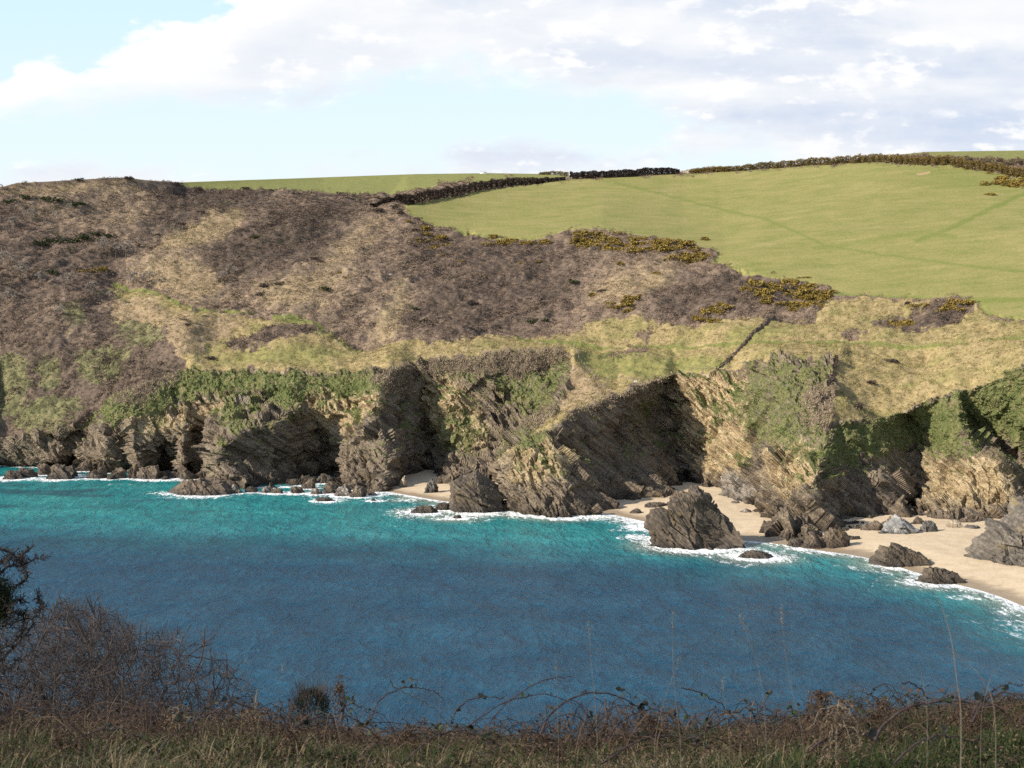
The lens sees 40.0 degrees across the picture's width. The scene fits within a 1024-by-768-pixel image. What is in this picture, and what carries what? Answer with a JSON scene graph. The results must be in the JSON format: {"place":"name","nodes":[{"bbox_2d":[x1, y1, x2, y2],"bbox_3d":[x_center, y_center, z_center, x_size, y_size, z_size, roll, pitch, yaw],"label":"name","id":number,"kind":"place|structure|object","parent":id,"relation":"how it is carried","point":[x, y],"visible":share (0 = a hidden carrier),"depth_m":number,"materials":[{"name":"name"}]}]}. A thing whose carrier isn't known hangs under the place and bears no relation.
{"place":"outdoors","nodes":[
{"label":"outdoors","id":0,"kind":"place"},
{"bbox_2d":[0,465,1023,740],"bbox_3d":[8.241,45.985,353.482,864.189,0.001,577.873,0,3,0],"label":"sea","id":1,"kind":"structure","parent":0,"point":[368,597],"depth_m":304.80,"materials":[{"name":"liquid"}]},
{"bbox_2d":[3,470,23,479],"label":"rock","id":2,"kind":"object","parent":1,"relation":"in","point":[11,475],"visible":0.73,"depth_m":549.08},
{"bbox_2d":[18,467,38,477],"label":"rock","id":3,"kind":"object","parent":1,"relation":"in","point":[27,473],"visible":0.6,"depth_m":554.80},
{"bbox_2d":[110,467,126,478],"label":"rock","id":4,"kind":"object","parent":1,"relation":"in","point":[118,473],"visible":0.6,"depth_m":551.52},
{"bbox_2d":[127,464,138,478],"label":"rock","id":5,"kind":"object","parent":1,"relation":"in","point":[132,471],"visible":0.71,"depth_m":551.46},
{"bbox_2d":[136,465,160,479],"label":"rock","id":6,"kind":"object","parent":1,"relation":"in","point":[151,472],"visible":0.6,"depth_m":548.71,"materials":[{"name":"stone"}]},
{"bbox_2d":[179,469,194,479],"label":"rock","id":7,"kind":"object","parent":1,"relation":"in","point":[185,474],"visible":0.62,"depth_m":547.56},
{"bbox_2d":[168,477,231,495],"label":"rock","id":8,"kind":"object","parent":1,"relation":"in","point":[214,486],"visible":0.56,"depth_m":499.86,"materials":[{"name":"stone"}]},
{"bbox_2d":[290,486,304,492],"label":"rock","id":9,"kind":"object","parent":1,"relation":"in","point":[296,489],"visible":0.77,"depth_m":504.71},
{"bbox_2d":[301,478,315,488],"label":"rock","id":10,"kind":"object","parent":1,"relation":"in","point":[309,483],"visible":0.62,"depth_m":518.21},
{"bbox_2d":[317,474,330,482],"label":"rock","id":11,"kind":"object","parent":1,"relation":"in","point":[322,478],"visible":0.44,"depth_m":536.06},
{"bbox_2d":[322,481,338,493],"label":"rock","id":12,"kind":"object","parent":1,"relation":"in","point":[329,487],"visible":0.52,"depth_m":504.09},
{"bbox_2d":[334,484,351,495],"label":"rock","id":13,"kind":"object","parent":1,"relation":"in","point":[344,490],"visible":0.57,"depth_m":496.51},
{"bbox_2d":[340,471,352,483],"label":"rock","id":14,"kind":"object","parent":1,"relation":"in","point":[345,475],"visible":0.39,"depth_m":523.90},
{"bbox_2d":[349,485,367,496],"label":"rock","id":15,"kind":"object","parent":1,"relation":"in","point":[359,491],"visible":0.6,"depth_m":493.25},
{"bbox_2d":[410,505,437,513],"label":"rock","id":16,"kind":"object","parent":1,"relation":"in","point":[421,509],"visible":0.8,"depth_m":452.65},
{"bbox_2d":[435,502,448,509],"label":"rock","id":17,"kind":"object","parent":1,"relation":"in","point":[442,506],"visible":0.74,"depth_m":459.80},
{"bbox_2d":[643,485,745,549],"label":"sea stack","id":18,"kind":"object","parent":1,"relation":"in","point":[694,518],"visible":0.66,"depth_m":385.25,"materials":[{"name":"stone"}]},
{"bbox_2d":[738,550,772,558],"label":"rock","id":19,"kind":"object","parent":1,"relation":"in","point":[754,554],"visible":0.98,"depth_m":367.17,"materials":[{"name":"stone"}]},
{"bbox_2d":[0,348,1023,540],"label":"cliff","id":20,"kind":"structure","parent":0,"point":[527,484],"depth_m":525.51,"materials":[{"name":"stone"}]},
{"bbox_2d":[105,346,839,438],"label":"cliff vegetation","id":21,"kind":"object","parent":20,"relation":"on","point":[543,415],"visible":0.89,"depth_m":571.59,"materials":[{"name":"plant"}]},
{"bbox_2d":[1,299,1023,495],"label":"ivy","id":22,"kind":"object","parent":20,"relation":"on","point":[698,374],"visible":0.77,"depth_m":537.07,"materials":[{"name":"green plant"}]},
{"bbox_2d":[0,158,1023,437],"bbox_3d":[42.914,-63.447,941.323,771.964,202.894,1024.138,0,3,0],"label":"hillside","id":23,"kind":"structure","parent":0,"point":[584,368],"depth_m":647.06,"materials":[{"name":"plant"}]},
{"bbox_2d":[14,261,29,277],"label":"bare tree","id":24,"kind":"object","parent":23,"relation":"on","point":[22,265],"visible":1,"depth_m":697.00,"materials":[{"name":"grey plant"}]},
{"bbox_2d":[56,272,74,288],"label":"bare tree","id":25,"kind":"object","parent":23,"relation":"on","point":[64,275],"visible":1,"depth_m":686.68,"materials":[{"name":"grey plant"}]},
{"bbox_2d":[115,240,133,258],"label":"bare tree","id":26,"kind":"object","parent":23,"relation":"on","point":[124,245],"visible":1,"depth_m":737.83,"materials":[{"name":"grey plant"}]},
{"bbox_2d":[370,177,565,207],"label":"hedge","id":27,"kind":"object","parent":23,"relation":"on","point":[406,198],"visible":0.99,"depth_m":931.13,"materials":[{"name":"plant"}]},
{"bbox_2d":[0,151,1023,437],"bbox_3d":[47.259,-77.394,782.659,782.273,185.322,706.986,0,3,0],"label":"scrub","id":28,"kind":"object","parent":23,"relation":"on","point":[344,254],"visible":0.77,"depth_m":711.06,"materials":[{"name":"plant"}]},
{"bbox_2d":[570,167,679,178],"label":"hedge","id":29,"kind":"object","parent":23,"relation":"on","point":[591,174],"visible":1,"depth_m":1014.03,"materials":[{"name":"plant"}]},
{"bbox_2d":[719,315,775,367],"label":"field bank","id":30,"kind":"structure","parent":23,"relation":"on","point":[749,337],"depth_m":579.87,"materials":[{"name":"stone"}]},
{"bbox_2d":[780,278,799,283],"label":"gorse bush","id":31,"kind":"object","parent":23,"relation":"on","point":[787,281],"visible":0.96,"depth_m":657.19,"materials":[{"name":"yellow plant"}]},
{"bbox_2d":[789,282,817,287],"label":"gorse bush","id":32,"kind":"object","parent":23,"relation":"on","point":[807,284],"visible":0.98,"depth_m":649.66,"materials":[{"name":"yellow plant"}]},
{"bbox_2d":[796,287,819,293],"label":"gorse bush","id":33,"kind":"object","parent":23,"relation":"on","point":[802,290],"visible":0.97,"depth_m":636.40,"materials":[{"name":"yellow plant"}]},
{"bbox_2d":[817,291,833,297],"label":"gorse bush","id":34,"kind":"object","parent":23,"relation":"on","point":[828,294],"visible":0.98,"depth_m":630.44,"materials":[{"name":"yellow plant"}]},
{"bbox_2d":[821,355,838,403],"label":"hedge","id":35,"kind":"object","parent":23,"relation":"on","point":[833,377],"visible":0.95,"depth_m":489.88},
{"bbox_2d":[892,153,1023,165],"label":"hedge","id":36,"kind":"object","parent":23,"relation":"on","point":[995,160],"visible":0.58,"depth_m":989.72,"materials":[{"name":"plant"}]},
{"bbox_2d":[0,691,1023,767],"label":"clifftop ground","id":37,"kind":"structure","parent":0,"point":[728,762],"depth_m":5.92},
{"bbox_2d":[0,541,50,677],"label":"hawthorn","id":38,"kind":"object","parent":37,"relation":"on","point":[7,601],"visible":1,"depth_m":9.02,"materials":[{"name":"black plant"}]},
{"bbox_2d":[42,717,99,758],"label":"dead bracken","id":39,"kind":"object","parent":37,"relation":"on","point":[56,739],"visible":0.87,"depth_m":5.65,"materials":[{"name":"plant"}]},
{"bbox_2d":[60,721,143,754],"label":"bramble","id":40,"kind":"object","parent":37,"relation":"on","point":[110,725],"visible":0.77,"depth_m":5.93,"materials":[{"name":"plant"}]},
{"bbox_2d":[0,588,261,731],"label":"thorn bush","id":41,"kind":"object","parent":37,"relation":"on","point":[97,670],"visible":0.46,"depth_m":10.91,"materials":[{"name":"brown plant"}]},
{"bbox_2d":[157,701,198,744],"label":"dead bracken","id":42,"kind":"object","parent":37,"relation":"on","point":[173,728],"visible":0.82,"depth_m":6.07,"materials":[{"name":"plant"}]},
{"bbox_2d":[152,711,249,758],"bbox_3d":[-1.278,1.380,5.686,0.091,0.123,0.576,1,3,30],"label":"bramble","id":43,"kind":"object","parent":37,"relation":"on","point":[178,717],"visible":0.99,"depth_m":5.67,"materials":[{"name":"plant"}]},
{"bbox_2d":[191,696,269,736],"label":"bramble","id":44,"kind":"object","parent":37,"relation":"on","point":[224,698],"visible":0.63,"depth_m":6.59,"materials":[{"name":"plant"}]},
{"bbox_2d":[238,689,263,739],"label":"dead bracken","id":45,"kind":"object","parent":37,"relation":"on","point":[254,709],"visible":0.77,"depth_m":6.65,"materials":[{"name":"plant"}]},
{"bbox_2d":[263,724,312,761],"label":"dead bracken","id":46,"kind":"object","parent":37,"relation":"on","point":[287,733],"visible":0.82,"depth_m":5.64,"materials":[{"name":"plant"}]},
{"bbox_2d":[285,673,335,727],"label":"gorse shrub","id":47,"kind":"object","parent":37,"relation":"on","point":[304,695],"visible":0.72,"depth_m":8.66,"materials":[{"name":"green plant"}]},
{"bbox_2d":[282,708,384,743],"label":"bramble","id":48,"kind":"object","parent":37,"relation":"on","point":[306,721],"visible":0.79,"depth_m":6.15,"materials":[{"name":"plant"}]},
{"bbox_2d":[328,675,350,722],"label":"dead bracken","id":49,"kind":"object","parent":37,"relation":"on","point":[339,688],"visible":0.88,"depth_m":6.87,"materials":[{"name":"plant"}]},
{"bbox_2d":[321,696,370,737],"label":"bramble","id":50,"kind":"object","parent":37,"relation":"on","point":[350,702],"visible":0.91,"depth_m":6.57,"materials":[{"name":"plant"}]},
{"bbox_2d":[370,677,443,721],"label":"bramble","id":51,"kind":"object","parent":37,"relation":"on","point":[411,679],"visible":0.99,"depth_m":6.90,"materials":[{"name":"plant"}]},
{"bbox_2d":[399,717,436,754],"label":"dead bracken","id":52,"kind":"object","parent":37,"relation":"on","point":[406,734],"visible":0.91,"depth_m":6.08,"materials":[{"name":"plant"}]},
{"bbox_2d":[406,723,499,761],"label":"bramble","id":53,"kind":"object","parent":37,"relation":"on","point":[439,726],"visible":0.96,"depth_m":5.65,"materials":[{"name":"plant"}]},
{"bbox_2d":[450,693,504,721],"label":"bramble","id":54,"kind":"object","parent":37,"relation":"on","point":[480,695],"visible":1,"depth_m":6.71,"materials":[{"name":"plant"}]},
{"bbox_2d":[0,683,1023,767],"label":"bramble thicket","id":55,"kind":"object","parent":37,"relation":"on","point":[353,736],"visible":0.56,"depth_m":6.66,"materials":[{"name":"plant"}]},
{"bbox_2d":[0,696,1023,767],"bbox_3d":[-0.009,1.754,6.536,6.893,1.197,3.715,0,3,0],"label":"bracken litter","id":56,"kind":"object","parent":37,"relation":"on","point":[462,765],"visible":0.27,"depth_m":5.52,"materials":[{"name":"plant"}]},
{"bbox_2d":[455,692,595,742],"bbox_3d":[0.067,1.629,6.905,0.860,0.243,0.086,-2,3,-34],"label":"bramble","id":57,"kind":"object","parent":37,"relation":"on","point":[470,726],"visible":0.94,"depth_m":6.87,"materials":[{"name":"plant"}]},
{"bbox_2d":[484,675,571,733],"bbox_3d":[0.062,1.453,6.487,0.057,0.197,0.652,2,3,40],"label":"bramble","id":58,"kind":"object","parent":37,"relation":"on","point":[490,721],"visible":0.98,"depth_m":6.47,"materials":[{"name":"plant"}]},
{"bbox_2d":[510,732,570,766],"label":"dead bracken","id":59,"kind":"object","parent":37,"relation":"on","point":[550,740],"visible":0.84,"depth_m":5.48,"materials":[{"name":"plant"}]},
{"bbox_2d":[538,686,649,744],"bbox_3d":[0.374,1.516,6.393,0.749,0.252,0.103,-2,3,-38],"label":"bramble","id":60,"kind":"object","parent":37,"relation":"on","point":[644,703],"visible":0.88,"depth_m":6.41,"materials":[{"name":"plant"}]},
{"bbox_2d":[601,703,687,749],"bbox_3d":[0.634,1.591,6.462,0.087,0.259,0.663,2,4,43],"label":"bramble","id":61,"kind":"object","parent":37,"relation":"on","point":[649,707],"visible":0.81,"depth_m":6.45,"materials":[{"name":"plant"}]},
{"bbox_2d":[628,710,673,745],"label":"dead bracken","id":62,"kind":"object","parent":37,"relation":"on","point":[653,720],"visible":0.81,"depth_m":6.28,"materials":[{"name":"plant"}]},
{"bbox_2d":[601,724,711,764],"bbox_3d":[0.578,1.443,5.581,0.704,0.162,0.063,-3,4,-44],"label":"bramble","id":63,"kind":"object","parent":37,"relation":"on","point":[643,732],"visible":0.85,"depth_m":5.54,"materials":[{"name":"plant"}]},
{"bbox_2d":[670,609,680,755],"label":"grass stalk","id":64,"kind":"object","parent":37,"relation":"on","point":[673,673],"depth_m":3.64,"materials":[{"name":"plant"}]},
{"bbox_2d":[681,687,739,727],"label":"bramble","id":65,"kind":"object","parent":37,"relation":"on","point":[705,695],"visible":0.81,"depth_m":6.49,"materials":[{"name":"plant"}]},
{"bbox_2d":[693,701,750,745],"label":"bramble","id":66,"kind":"object","parent":37,"relation":"on","point":[714,725],"visible":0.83,"depth_m":6.26,"materials":[{"name":"plant"}]},
{"bbox_2d":[711,731,762,766],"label":"dead bracken","id":67,"kind":"object","parent":37,"relation":"on","point":[744,746],"visible":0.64,"depth_m":5.57,"materials":[{"name":"plant"}]},
{"bbox_2d":[739,614,766,767],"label":"grass stalk","id":68,"kind":"object","parent":37,"relation":"on","point":[761,687],"depth_m":3.44,"materials":[{"name":"plant"}]},
{"bbox_2d":[739,690,771,731],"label":"bramble","id":69,"kind":"object","parent":37,"relation":"on","point":[769,692],"visible":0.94,"depth_m":6.43,"materials":[{"name":"plant"}]},
{"bbox_2d":[760,703,819,747],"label":"bramble","id":70,"kind":"object","parent":37,"relation":"on","point":[794,712],"visible":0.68,"depth_m":6.37,"materials":[{"name":"plant"}]},
{"bbox_2d":[779,607,803,762],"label":"grass stalk","id":71,"kind":"object","parent":37,"relation":"on","point":[789,678],"depth_m":3.23,"materials":[{"name":"plant"}]},
{"bbox_2d":[801,689,844,727],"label":"dead bracken","id":72,"kind":"object","parent":37,"relation":"on","point":[821,696],"visible":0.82,"depth_m":6.06,"materials":[{"name":"plant"}]},
{"bbox_2d":[802,699,869,767],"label":"dead bracken","id":73,"kind":"object","parent":37,"relation":"on","point":[837,712],"visible":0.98,"depth_m":4.95,"materials":[{"name":"plant"}]},
{"bbox_2d":[809,723,879,752],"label":"bramble","id":74,"kind":"object","parent":37,"relation":"on","point":[872,733],"visible":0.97,"depth_m":5.02,"materials":[{"name":"plant"}]},
{"bbox_2d":[839,695,873,719],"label":"bramble","id":75,"kind":"object","parent":37,"relation":"on","point":[862,711],"visible":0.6,"depth_m":6.47,"materials":[{"name":"plant"}]},
{"bbox_2d":[865,696,897,729],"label":"dead bracken","id":76,"kind":"object","parent":37,"relation":"on","point":[877,711],"visible":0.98,"depth_m":6.07,"materials":[{"name":"plant"}]},
{"bbox_2d":[875,693,921,721],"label":"bramble","id":77,"kind":"object","parent":37,"relation":"on","point":[904,701],"visible":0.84,"depth_m":6.45,"materials":[{"name":"plant"}]},
{"bbox_2d":[901,680,929,726],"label":"bramble","id":78,"kind":"object","parent":37,"relation":"on","point":[905,683],"visible":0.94,"depth_m":5.87,"materials":[{"name":"plant"}]},
{"bbox_2d":[892,723,985,765],"bbox_3d":[1.534,1.317,5.077,0.063,0.172,0.700,3,4,45],"label":"bramble","id":79,"kind":"object","parent":37,"relation":"on","point":[944,728],"visible":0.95,"depth_m":5.05,"materials":[{"name":"plant"}]},
{"bbox_2d":[873,696,1018,740],"bbox_3d":[1.690,1.284,5.466,0.655,0.166,0.075,-1,3,-13],"label":"bramble","id":80,"kind":"object","parent":37,"relation":"on","point":[942,700],"visible":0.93,"depth_m":5.45,"materials":[{"name":"plant"}]},
{"bbox_2d":[936,593,961,767],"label":"grass stalk","id":81,"kind":"object","parent":37,"relation":"on","point":[958,692],"depth_m":3.34,"materials":[{"name":"plant"}]},
{"bbox_2d":[940,704,994,745],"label":"dead bracken","id":82,"kind":"object","parent":37,"relation":"on","point":[978,724],"visible":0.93,"depth_m":5.23,"materials":[{"name":"plant"}]},
{"bbox_2d":[950,648,995,767],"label":"grass stalk","id":83,"kind":"object","parent":37,"relation":"on","point":[994,713],"depth_m":3.04,"materials":[{"name":"plant"}]},
{"bbox_2d":[971,685,1023,723],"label":"bramble","id":84,"kind":"object","parent":37,"relation":"on","point":[977,695],"visible":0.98,"depth_m":5.01,"materials":[{"name":"plant"}]},
{"bbox_2d":[972,682,1023,715],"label":"bramble","id":85,"kind":"object","parent":37,"relation":"on","point":[978,703],"visible":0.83,"depth_m":5.24,"materials":[{"name":"plant"}]},
{"bbox_2d":[0,0,1023,186],"label":"sky","id":86,"kind":"structure","parent":0,"point":[170,90],"materials":[{"name":"white"}]},
{"bbox_2d":[178,150,1023,194],"bbox_3d":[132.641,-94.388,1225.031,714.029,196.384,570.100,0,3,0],"label":"field","id":87,"kind":"structure","parent":0,"point":[387,184],"depth_m":1070.87,"materials":[{"name":"plant"}]},
{"bbox_2d":[538,170,568,175],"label":"hedge","id":88,"kind":"object","parent":87,"relation":"on","point":[555,173],"visible":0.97,"depth_m":1120.93,"materials":[{"name":"green plant"}]},
{"bbox_2d":[386,469,1023,605],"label":"beach","id":89,"kind":"structure","parent":0,"point":[943,546],"depth_m":395.24,"materials":[{"name":"sand"}]},
{"bbox_2d":[424,479,438,492],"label":"rock","id":90,"kind":"object","parent":89,"relation":"on","point":[431,486],"visible":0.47,"depth_m":500.83,"materials":[{"name":"grey stone"}]},
{"bbox_2d":[448,469,504,512],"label":"rock","id":91,"kind":"object","parent":89,"relation":"on","point":[476,491],"visible":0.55,"depth_m":454.38,"materials":[{"name":"stone"}]},
{"bbox_2d":[644,502,667,507],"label":"rock","id":92,"kind":"object","parent":89,"relation":"on","point":[653,504],"visible":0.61,"depth_m":459.05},
{"bbox_2d":[787,538,803,546],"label":"rock","id":93,"kind":"object","parent":89,"relation":"on","point":[793,542],"visible":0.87,"depth_m":384.49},
{"bbox_2d":[802,532,825,548],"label":"rock","id":94,"kind":"object","parent":89,"relation":"on","point":[812,540],"visible":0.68,"depth_m":382.63,"materials":[{"name":"stone"}]},
{"bbox_2d":[823,527,850,548],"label":"rock","id":95,"kind":"object","parent":89,"relation":"on","point":[834,538],"visible":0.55,"depth_m":382.51,"materials":[{"name":"stone"}]},
{"bbox_2d":[860,520,882,530],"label":"rock","id":96,"kind":"object","parent":89,"relation":"on","point":[874,525],"visible":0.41,"depth_m":407.37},
{"bbox_2d":[868,542,931,567],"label":"rock","id":97,"kind":"object","parent":89,"relation":"on","point":[894,555],"visible":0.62,"depth_m":354.12,"materials":[{"name":"stone"}]},
{"bbox_2d":[882,514,919,534],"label":"rock","id":98,"kind":"object","parent":89,"relation":"on","point":[895,524],"visible":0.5,"depth_m":401.63,"materials":[{"name":"stone"}]},
{"bbox_2d":[920,520,937,531],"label":"rock","id":99,"kind":"object","parent":89,"relation":"on","point":[929,526],"visible":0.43,"depth_m":404.88,"materials":[{"name":"grey stone"}]},
{"bbox_2d":[914,566,966,583],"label":"rock","id":100,"kind":"object","parent":89,"relation":"on","point":[934,575],"visible":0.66,"depth_m":331.37,"materials":[{"name":"stone"}]},
{"bbox_2d":[932,509,949,518],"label":"rock","id":101,"kind":"object","parent":89,"relation":"on","point":[942,515],"visible":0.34,"depth_m":429.87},
{"bbox_2d":[945,519,965,527],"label":"rock","id":102,"kind":"object","parent":89,"relation":"on","point":[954,523],"visible":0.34,"depth_m":412.00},
{"bbox_2d":[964,495,1023,566],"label":"outcrop","id":103,"kind":"object","parent":89,"relation":"on","point":[1001,541],"visible":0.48,"depth_m":356.34,"materials":[{"name":"stone"}]},
{"bbox_2d":[404,162,1023,320],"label":"green field","id":104,"kind":"structure","parent":0,"point":[888,230],"depth_m":817.22,"materials":[{"name":"plant"}]},
{"bbox_2d":[688,153,1023,177],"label":"hedge","id":105,"kind":"object","parent":104,"relation":"on","point":[912,160],"visible":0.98,"depth_m":970.99,"materials":[{"name":"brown plant"}]},
{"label":"beach","id":106,"kind":"structure","parent":0,"visible":0},
{"bbox_2d":[38,463,50,474],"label":"rock","id":107,"kind":"object","parent":106,"relation":"on","point":[44,469],"visible":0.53,"depth_m":564.61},
{"bbox_2d":[46,464,74,478],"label":"rock","id":108,"kind":"object","parent":106,"relation":"on","point":[59,471],"visible":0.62,"depth_m":548.96,"materials":[{"name":"stone"}]},
{"bbox_2d":[76,459,93,470],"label":"rock","id":109,"kind":"object","parent":106,"relation":"on","point":[85,465],"visible":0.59,"depth_m":577.92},
{"bbox_2d":[85,467,107,478],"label":"rock","id":110,"kind":"object","parent":106,"relation":"on","point":[100,473],"visible":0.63,"depth_m":551.39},
{"bbox_2d":[98,463,114,472],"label":"rock","id":111,"kind":"object","parent":106,"relation":"on","point":[109,468],"visible":0.43,"depth_m":572.50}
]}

